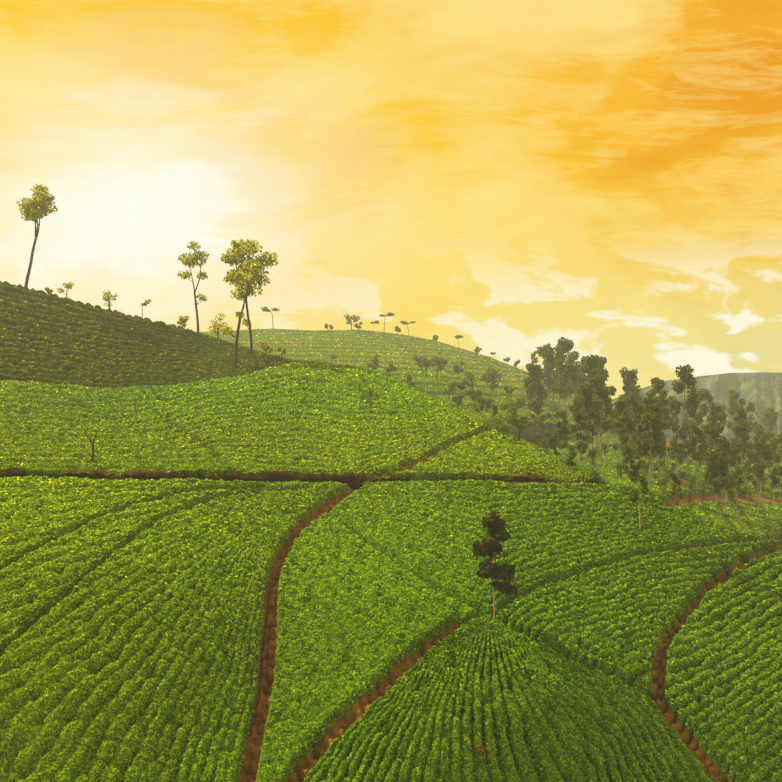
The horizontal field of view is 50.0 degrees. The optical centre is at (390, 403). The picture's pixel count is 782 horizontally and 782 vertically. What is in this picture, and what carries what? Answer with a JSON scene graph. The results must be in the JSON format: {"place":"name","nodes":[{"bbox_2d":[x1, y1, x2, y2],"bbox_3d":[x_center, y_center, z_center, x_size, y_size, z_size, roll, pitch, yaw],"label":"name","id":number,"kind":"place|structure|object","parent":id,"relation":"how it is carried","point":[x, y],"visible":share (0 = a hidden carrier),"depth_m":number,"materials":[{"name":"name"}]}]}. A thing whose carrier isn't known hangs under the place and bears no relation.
{"place":"outdoors","nodes":[
{"label":"outdoors","id":0,"kind":"place"},
{"bbox_2d":[0,281,781,781],"bbox_3d":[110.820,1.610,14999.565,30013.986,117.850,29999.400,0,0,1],"label":"terrain","id":1,"kind":"structure","parent":0,"point":[762,391],"depth_m":89.70,"materials":[{"name":"green plant"}]},
{"bbox_2d":[18,406,38,427],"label":"tree","id":2,"kind":"object","parent":1,"relation":"on","point":[24,411],"visible":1,"depth_m":128.51,"materials":[{"name":"green plant"}]},
{"bbox_2d":[16,183,57,290],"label":"sparse tree","id":3,"kind":"object","parent":1,"relation":"on","point":[38,206],"visible":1,"depth_m":259.57,"materials":[{"name":"green plant"}]},
{"bbox_2d":[57,282,74,297],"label":"bushy tree","id":4,"kind":"object","parent":1,"relation":"on","point":[67,285],"visible":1,"depth_m":262.11,"materials":[{"name":"green plant"}]},
{"bbox_2d":[84,432,96,461],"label":"bare tree","id":5,"kind":"object","parent":1,"relation":"on","point":[92,455],"visible":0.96,"depth_m":107.31,"materials":[{"name":"brown plant"}]},
{"bbox_2d":[102,289,117,311],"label":"bushy tree","id":6,"kind":"object","parent":1,"relation":"on","point":[108,296],"visible":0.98,"depth_m":260.78,"materials":[{"name":"green plant"}]},
{"bbox_2d":[176,316,189,329],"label":"bushy tree","id":7,"kind":"object","parent":1,"relation":"on","point":[181,322],"visible":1,"depth_m":256.77,"materials":[{"name":"green plant"}]},
{"bbox_2d":[177,241,209,335],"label":"sparse tree","id":8,"kind":"object","parent":1,"relation":"on","point":[190,260],"visible":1,"depth_m":253.02,"materials":[{"name":"green plant"}]},
{"bbox_2d":[208,313,227,341],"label":"bushy tree","id":9,"kind":"object","parent":1,"relation":"on","point":[215,326],"visible":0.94,"depth_m":243.34,"materials":[{"name":"green plant"}]},
{"bbox_2d":[220,239,258,353],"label":"sparse tree","id":10,"kind":"object","parent":1,"relation":"on","point":[237,254],"visible":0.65,"depth_m":218.51,"materials":[{"name":"green plant"}]},
{"bbox_2d":[219,241,278,367],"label":"sparse tree","id":11,"kind":"object","parent":1,"relation":"on","point":[254,276],"visible":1,"depth_m":203.64,"materials":[{"name":"green plant"}]},
{"bbox_2d":[256,341,273,356],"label":"bushy tree","id":12,"kind":"object","parent":1,"relation":"on","point":[263,346],"visible":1,"depth_m":213.35,"materials":[{"name":"green plant"}]},
{"bbox_2d":[326,631,345,653],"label":"tree","id":13,"kind":"object","parent":1,"relation":"on","point":[343,636],"visible":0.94,"depth_m":65.05,"materials":[{"name":"green plant"}]},
{"bbox_2d":[344,314,359,330],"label":"bushy tree","id":14,"kind":"object","parent":1,"relation":"on","point":[354,318],"visible":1,"depth_m":628.31,"materials":[{"name":"green plant"}]},
{"bbox_2d":[359,388,381,412],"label":"bushy tree","id":15,"kind":"object","parent":1,"relation":"on","point":[370,394],"visible":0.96,"depth_m":149.30,"materials":[{"name":"green plant"}]},
{"bbox_2d":[366,354,380,370],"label":"tree","id":16,"kind":"object","parent":1,"relation":"on","point":[374,362],"visible":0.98,"depth_m":315.61,"materials":[{"name":"green plant"}]},
{"bbox_2d":[0,283,781,781],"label":"tea bushes","id":17,"kind":"object","parent":1,"relation":"on","point":[74,669],"visible":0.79,"depth_m":73.03,"materials":[{"name":"green plant"}]},
{"bbox_2d":[386,363,397,373],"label":"tree","id":18,"kind":"object","parent":1,"relation":"on","point":[390,368],"visible":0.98,"depth_m":305.80,"materials":[{"name":"green plant"}]},
{"bbox_2d":[411,355,427,373],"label":"tree","id":19,"kind":"object","parent":1,"relation":"on","point":[419,359],"visible":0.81,"depth_m":350.37,"materials":[{"name":"green plant"}]},
{"bbox_2d":[420,359,432,375],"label":"tree","id":20,"kind":"object","parent":1,"relation":"on","point":[426,363],"visible":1,"depth_m":341.57,"materials":[{"name":"green plant"}]},
{"bbox_2d":[429,355,447,376],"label":"tree","id":21,"kind":"object","parent":1,"relation":"on","point":[436,360],"visible":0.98,"depth_m":349.35,"materials":[{"name":"green plant"}]},
{"bbox_2d":[442,381,457,398],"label":"bushy tree","id":22,"kind":"object","parent":1,"relation":"on","point":[453,385],"visible":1,"depth_m":258.14,"materials":[{"name":"green plant"}]},
{"bbox_2d":[451,394,464,406],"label":"tree","id":23,"kind":"object","parent":1,"relation":"on","point":[460,399],"visible":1,"depth_m":230.76,"materials":[{"name":"green plant"}]},
{"bbox_2d":[453,360,464,375],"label":"tree","id":24,"kind":"object","parent":1,"relation":"on","point":[456,369],"visible":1,"depth_m":384.81,"materials":[{"name":"green plant"}]},
{"bbox_2d":[462,372,475,389],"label":"tree","id":25,"kind":"object","parent":1,"relation":"on","point":[470,379],"visible":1,"depth_m":295.17,"materials":[{"name":"green plant"}]},
{"bbox_2d":[464,389,482,406],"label":"tree","id":26,"kind":"object","parent":1,"relation":"on","point":[476,394],"visible":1,"depth_m":245.59,"materials":[{"name":"green plant"}]},
{"bbox_2d":[482,367,502,390],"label":"tree","id":27,"kind":"object","parent":1,"relation":"on","point":[492,377],"visible":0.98,"depth_m":339.63,"materials":[{"name":"green plant"}]},
{"bbox_2d":[470,510,517,618],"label":"tree","id":28,"kind":"object","parent":1,"relation":"on","point":[490,548],"depth_m":68.59,"materials":[{"name":"green plant"}]},
{"bbox_2d":[491,415,513,439],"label":"bushy tree","id":29,"kind":"object","parent":1,"relation":"on","point":[502,428],"visible":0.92,"depth_m":129.07,"materials":[{"name":"green plant"}]},
{"bbox_2d":[503,395,525,418],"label":"bushy tree","id":30,"kind":"object","parent":1,"relation":"on","point":[517,405],"visible":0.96,"depth_m":220.77,"materials":[{"name":"green plant"}]},
{"bbox_2d":[506,414,532,440],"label":"bushy tree","id":31,"kind":"object","parent":1,"relation":"on","point":[516,421],"visible":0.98,"depth_m":128.31,"materials":[{"name":"green plant"}]},
{"bbox_2d":[526,382,543,438],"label":"eucalyptus tree","id":32,"kind":"object","parent":1,"relation":"on","point":[534,386],"visible":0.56,"depth_m":298.15,"materials":[{"name":"green plant"}]},
{"bbox_2d":[523,363,547,437],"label":"eucalyptus tree","id":33,"kind":"object","parent":1,"relation":"on","point":[535,373],"visible":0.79,"depth_m":299.46,"materials":[{"name":"green plant"}]},
{"bbox_2d":[526,434,544,443],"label":"bushy tree","id":34,"kind":"object","parent":1,"relation":"on","point":[534,441],"visible":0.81,"depth_m":254.66,"materials":[{"name":"green plant"}]},
{"bbox_2d":[529,399,546,445],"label":"eucalyptus tree","id":35,"kind":"object","parent":1,"relation":"on","point":[536,406],"visible":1,"depth_m":254.92,"materials":[{"name":"green plant"}]},
{"bbox_2d":[536,343,556,424],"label":"eucalyptus tree","id":36,"kind":"object","parent":1,"relation":"on","point":[544,351],"visible":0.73,"depth_m":373.19,"materials":[{"name":"green plant"}]},
{"bbox_2d":[542,347,561,425],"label":"eucalyptus tree","id":37,"kind":"object","parent":1,"relation":"on","point":[552,360],"visible":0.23,"depth_m":375.89,"materials":[{"name":"green plant"}]},
{"bbox_2d":[547,436,559,455],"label":"eucalyptus tree","id":38,"kind":"object","parent":1,"relation":"on","point":[552,443],"visible":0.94,"depth_m":163.34,"materials":[{"name":"green plant"}]},
{"bbox_2d":[547,403,571,429],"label":"bushy tree","id":39,"kind":"object","parent":1,"relation":"on","point":[553,406],"visible":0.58,"depth_m":340.84,"materials":[{"name":"green plant"}]},
{"bbox_2d":[553,421,569,456],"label":"eucalyptus tree","id":40,"kind":"object","parent":1,"relation":"on","point":[559,427],"visible":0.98,"depth_m":172.17,"materials":[{"name":"green plant"}]},
{"bbox_2d":[555,410,568,450],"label":"eucalyptus tree","id":41,"kind":"object","parent":1,"relation":"on","point":[562,415],"visible":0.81,"depth_m":225.66,"materials":[{"name":"green plant"}]},
{"bbox_2d":[550,337,575,410],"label":"eucalyptus tree","id":42,"kind":"object","parent":1,"relation":"on","point":[563,347],"visible":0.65,"depth_m":366.69,"materials":[{"name":"green plant"}]},
{"bbox_2d":[550,359,577,409],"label":"eucalyptus tree","id":43,"kind":"object","parent":1,"relation":"on","point":[565,372],"visible":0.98,"depth_m":313.32,"materials":[{"name":"green plant"}]},
{"bbox_2d":[557,351,580,429],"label":"eucalyptus tree","id":44,"kind":"object","parent":1,"relation":"on","point":[571,358],"visible":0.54,"depth_m":356.09,"materials":[{"name":"green plant"}]},
{"bbox_2d":[564,455,575,467],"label":"bushy tree","id":45,"kind":"object","parent":1,"relation":"on","point":[570,462],"visible":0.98,"depth_m":116.44,"materials":[{"name":"green plant"}]},
{"bbox_2d":[568,398,588,459],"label":"eucalyptus tree","id":46,"kind":"object","parent":1,"relation":"on","point":[577,404],"visible":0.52,"depth_m":202.05,"materials":[{"name":"green plant"}]},
{"bbox_2d":[568,411,596,466],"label":"eucalyptus tree","id":47,"kind":"object","parent":1,"relation":"on","point":[578,417],"visible":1,"depth_m":152.01,"materials":[{"name":"green plant"}]},
{"bbox_2d":[575,355,596,434],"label":"eucalyptus tree","id":48,"kind":"object","parent":1,"relation":"on","point":[583,376],"visible":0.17,"depth_m":330.09,"materials":[{"name":"green plant"}]},
{"bbox_2d":[581,420,597,467],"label":"eucalyptus tree","id":49,"kind":"object","parent":1,"relation":"on","point":[590,427],"visible":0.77,"depth_m":167.72,"materials":[{"name":"green plant"}]},
{"bbox_2d":[578,374,602,461],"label":"eucalyptus tree","id":50,"kind":"object","parent":1,"relation":"on","point":[587,392],"visible":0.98,"depth_m":202.13,"materials":[{"name":"green plant"}]},
{"bbox_2d":[579,354,613,444],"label":"eucalyptus tree","id":51,"kind":"object","parent":1,"relation":"on","point":[591,362],"visible":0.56,"depth_m":278.69,"materials":[{"name":"green plant"}]},
{"bbox_2d":[594,356,608,440],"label":"eucalyptus tree","id":52,"kind":"object","parent":1,"relation":"on","point":[604,372],"visible":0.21,"depth_m":306.90,"materials":[{"name":"green plant"}]},
{"bbox_2d":[591,387,612,462],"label":"eucalyptus tree","id":53,"kind":"object","parent":1,"relation":"on","point":[603,393],"visible":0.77,"depth_m":204.03,"materials":[{"name":"green plant"}]},
{"bbox_2d":[598,385,616,452],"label":"eucalyptus tree","id":54,"kind":"object","parent":1,"relation":"on","point":[614,390],"visible":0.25,"depth_m":246.74,"materials":[{"name":"green plant"}]},
{"bbox_2d":[611,417,628,477],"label":"eucalyptus tree","id":55,"kind":"object","parent":1,"relation":"on","point":[621,429],"visible":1,"depth_m":164.26,"materials":[{"name":"green plant"}]},
{"bbox_2d":[614,463,626,478],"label":"bushy tree","id":56,"kind":"object","parent":1,"relation":"on","point":[619,467],"visible":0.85,"depth_m":162.15,"materials":[{"name":"green plant"}]},
{"bbox_2d":[609,394,635,470],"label":"eucalyptus tree","id":57,"kind":"object","parent":1,"relation":"on","point":[620,406],"visible":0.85,"depth_m":184.19,"materials":[{"name":"green plant"}]},
{"bbox_2d":[620,443,635,484],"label":"eucalyptus tree","id":58,"kind":"object","parent":1,"relation":"on","point":[627,452],"visible":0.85,"depth_m":135.43,"materials":[{"name":"green plant"}]},
{"bbox_2d":[618,367,642,439],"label":"eucalyptus tree","id":59,"kind":"object","parent":1,"relation":"on","point":[628,380],"visible":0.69,"depth_m":299.91,"materials":[{"name":"green plant"}]},
{"bbox_2d":[622,417,640,469],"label":"eucalyptus tree","id":60,"kind":"object","parent":1,"relation":"on","point":[634,436],"visible":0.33,"depth_m":186.74,"materials":[{"name":"green plant"}]},
{"bbox_2d":[626,398,645,463],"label":"eucalyptus tree","id":61,"kind":"object","parent":1,"relation":"on","point":[635,406],"visible":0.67,"depth_m":195.43,"materials":[{"name":"green plant"}]},
{"bbox_2d":[627,460,648,527],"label":"eucalyptus tree","id":62,"kind":"object","parent":1,"relation":"on","point":[634,473],"visible":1,"depth_m":95.79,"materials":[{"name":"green plant"}]},
{"bbox_2d":[633,423,654,476],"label":"eucalyptus tree","id":63,"kind":"object","parent":1,"relation":"on","point":[639,426],"visible":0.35,"depth_m":154.80,"materials":[{"name":"green plant"}]},
{"bbox_2d":[641,395,657,464],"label":"eucalyptus tree","id":64,"kind":"object","parent":1,"relation":"on","point":[647,402],"visible":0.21,"depth_m":204.25,"materials":[{"name":"green plant"}]},
{"bbox_2d":[636,403,665,486],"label":"eucalyptus tree","id":65,"kind":"object","parent":1,"relation":"on","point":[653,415],"visible":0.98,"depth_m":152.18,"materials":[{"name":"green plant"}]},
{"bbox_2d":[636,377,666,458],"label":"eucalyptus tree","id":66,"kind":"object","parent":1,"relation":"on","point":[658,384],"visible":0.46,"depth_m":225.33,"materials":[{"name":"green plant"}]},
{"bbox_2d":[651,460,665,471],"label":"bushy tree","id":67,"kind":"object","parent":1,"relation":"on","point":[661,463],"visible":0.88,"depth_m":182.39,"materials":[{"name":"green plant"}]},
{"bbox_2d":[651,432,666,479],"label":"eucalyptus tree","id":68,"kind":"object","parent":1,"relation":"on","point":[661,456],"visible":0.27,"depth_m":170.53,"materials":[{"name":"green plant"}]},
{"bbox_2d":[652,473,668,488],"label":"bushy tree","id":69,"kind":"object","parent":1,"relation":"on","point":[663,482],"visible":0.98,"depth_m":153.82,"materials":[{"name":"green plant"}]},
{"bbox_2d":[659,419,668,459],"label":"eucalyptus tree","id":70,"kind":"object","parent":1,"relation":"on","point":[665,425],"visible":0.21,"depth_m":182.79,"materials":[{"name":"green plant"}]},
{"bbox_2d":[656,389,679,462],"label":"eucalyptus tree","id":71,"kind":"object","parent":1,"relation":"on","point":[663,394],"visible":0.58,"depth_m":216.00,"materials":[{"name":"green plant"}]},
{"bbox_2d":[662,396,678,442],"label":"eucalyptus tree","id":72,"kind":"object","parent":1,"relation":"on","point":[671,399],"visible":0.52,"depth_m":257.56,"materials":[{"name":"green plant"}]},
{"bbox_2d":[666,472,683,506],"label":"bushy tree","id":73,"kind":"object","parent":1,"relation":"on","point":[675,479],"visible":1,"depth_m":121.13,"materials":[{"name":"green plant"}]},
{"bbox_2d":[669,445,682,485],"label":"eucalyptus tree","id":74,"kind":"object","parent":1,"relation":"on","point":[674,453],"visible":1,"depth_m":171.29,"materials":[{"name":"green plant"}]},
{"bbox_2d":[669,429,684,477],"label":"eucalyptus tree","id":75,"kind":"object","parent":1,"relation":"on","point":[679,433],"visible":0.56,"depth_m":189.03,"materials":[{"name":"green plant"}]},
{"bbox_2d":[670,364,702,464],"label":"eucalyptus tree","id":76,"kind":"object","parent":1,"relation":"on","point":[685,374],"visible":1,"depth_m":221.63,"materials":[{"name":"green plant"}]},
{"bbox_2d":[678,423,697,478],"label":"eucalyptus tree","id":77,"kind":"object","parent":1,"relation":"on","point":[685,427],"visible":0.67,"depth_m":192.49,"materials":[{"name":"green plant"}]},
{"bbox_2d":[681,423,706,488],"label":"eucalyptus tree","id":78,"kind":"object","parent":1,"relation":"on","point":[698,432],"visible":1,"depth_m":178.94,"materials":[{"name":"green plant"}]},
{"bbox_2d":[688,403,703,461],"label":"eucalyptus tree","id":79,"kind":"object","parent":1,"relation":"on","point":[698,417],"visible":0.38,"depth_m":249.61,"materials":[{"name":"green plant"}]},
{"bbox_2d":[698,424,714,468],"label":"eucalyptus tree","id":80,"kind":"object","parent":1,"relation":"on","point":[710,445],"visible":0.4,"depth_m":209.84,"materials":[{"name":"green plant"}]},
{"bbox_2d":[694,388,719,440],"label":"eucalyptus tree","id":81,"kind":"object","parent":1,"relation":"on","point":[707,396],"visible":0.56,"depth_m":272.59,"materials":[{"name":"green plant"}]},
{"bbox_2d":[703,402,725,462],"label":"eucalyptus tree","id":82,"kind":"object","parent":1,"relation":"on","point":[712,416],"visible":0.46,"depth_m":237.71,"materials":[{"name":"green plant"}]},
{"bbox_2d":[702,424,729,503],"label":"eucalyptus tree","id":83,"kind":"object","parent":1,"relation":"on","point":[719,440],"visible":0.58,"depth_m":161.38,"materials":[{"name":"green plant"}]},
{"bbox_2d":[709,448,733,515],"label":"eucalyptus tree","id":84,"kind":"object","parent":1,"relation":"on","point":[722,470],"visible":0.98,"depth_m":145.74,"materials":[{"name":"green plant"}]},
{"bbox_2d":[719,405,727,434],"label":"eucalyptus tree","id":85,"kind":"object","parent":1,"relation":"on","point":[723,408],"visible":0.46,"depth_m":320.83,"materials":[{"name":"green plant"}]},
{"bbox_2d":[717,455,735,512],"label":"eucalyptus tree","id":86,"kind":"object","parent":1,"relation":"on","point":[727,476],"visible":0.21,"depth_m":149.92,"materials":[{"name":"green plant"}]},
{"bbox_2d":[721,441,737,501],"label":"eucalyptus tree","id":87,"kind":"object","parent":1,"relation":"on","point":[731,451],"visible":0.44,"depth_m":170.23,"materials":[{"name":"green plant"}]},
{"bbox_2d":[726,468,746,520],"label":"eucalyptus tree","id":88,"kind":"object","parent":1,"relation":"on","point":[737,475],"visible":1,"depth_m":141.98,"materials":[{"name":"green plant"}]},
{"bbox_2d":[726,389,748,437],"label":"eucalyptus tree","id":89,"kind":"object","parent":1,"relation":"on","point":[734,394],"visible":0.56,"depth_m":330.70,"materials":[{"name":"green plant"}]},
{"bbox_2d":[730,421,753,484],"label":"eucalyptus tree","id":90,"kind":"object","parent":1,"relation":"on","point":[738,444],"visible":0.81,"depth_m":190.55,"materials":[{"name":"green plant"}]},
{"bbox_2d":[731,405,752,466],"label":"eucalyptus tree","id":91,"kind":"object","parent":1,"relation":"on","point":[741,414],"visible":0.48,"depth_m":242.40,"materials":[{"name":"green plant"}]},
{"bbox_2d":[735,447,748,486],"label":"eucalyptus tree","id":92,"kind":"object","parent":1,"relation":"on","point":[738,461],"visible":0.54,"depth_m":194.79,"materials":[{"name":"green plant"}]},
{"bbox_2d":[739,438,753,484],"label":"eucalyptus tree","id":93,"kind":"object","parent":1,"relation":"on","point":[747,446],"visible":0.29,"depth_m":219.97,"materials":[{"name":"green plant"}]},
{"bbox_2d":[737,401,758,441],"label":"eucalyptus tree","id":94,"kind":"object","parent":1,"relation":"on","point":[750,407],"visible":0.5,"depth_m":325.16,"materials":[{"name":"green plant"}]},
{"bbox_2d":[745,452,767,510],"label":"eucalyptus tree","id":95,"kind":"object","parent":1,"relation":"on","point":[757,467],"visible":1,"depth_m":166.46,"materials":[{"name":"green plant"}]},
{"bbox_2d":[751,425,764,449],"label":"eucalyptus tree","id":96,"kind":"object","parent":1,"relation":"on","point":[761,429],"visible":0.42,"depth_m":279.62,"materials":[{"name":"green plant"}]},
{"bbox_2d":[751,438,773,502],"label":"eucalyptus tree","id":97,"kind":"object","parent":1,"relation":"on","point":[760,444],"visible":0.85,"depth_m":178.82,"materials":[{"name":"green plant"}]},
{"bbox_2d":[754,432,774,485],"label":"eucalyptus tree","id":98,"kind":"object","parent":1,"relation":"on","point":[766,436],"visible":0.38,"depth_m":218.78,"materials":[{"name":"green plant"}]},
{"bbox_2d":[762,411,774,442],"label":"eucalyptus tree","id":99,"kind":"object","parent":1,"relation":"on","point":[768,421],"visible":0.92,"depth_m":365.79,"materials":[{"name":"green plant"}]},
{"bbox_2d":[761,437,781,503],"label":"eucalyptus tree","id":100,"kind":"object","parent":1,"relation":"on","point":[773,442],"visible":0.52,"depth_m":182.82,"materials":[{"name":"green plant"}]},
{"bbox_2d":[766,407,777,438],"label":"eucalyptus tree","id":101,"kind":"object","parent":1,"relation":"on","point":[770,410],"visible":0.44,"depth_m":369.98,"materials":[{"name":"green plant"}]},
{"bbox_2d":[768,466,781,516],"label":"eucalyptus tree","id":102,"kind":"object","parent":1,"relation":"on","point":[774,478],"visible":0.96,"depth_m":163.45,"materials":[{"name":"green plant"}]},
{"bbox_2d":[773,432,781,461],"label":"eucalyptus tree","id":103,"kind":"object","parent":1,"relation":"on","point":[779,436],"visible":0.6,"depth_m":232.09,"materials":[{"name":"green plant"}]},
{"bbox_2d":[0,0,781,398],"label":"sky","id":104,"kind":"structure","parent":0,"point":[511,178],"materials":[{"name":"yellow"}]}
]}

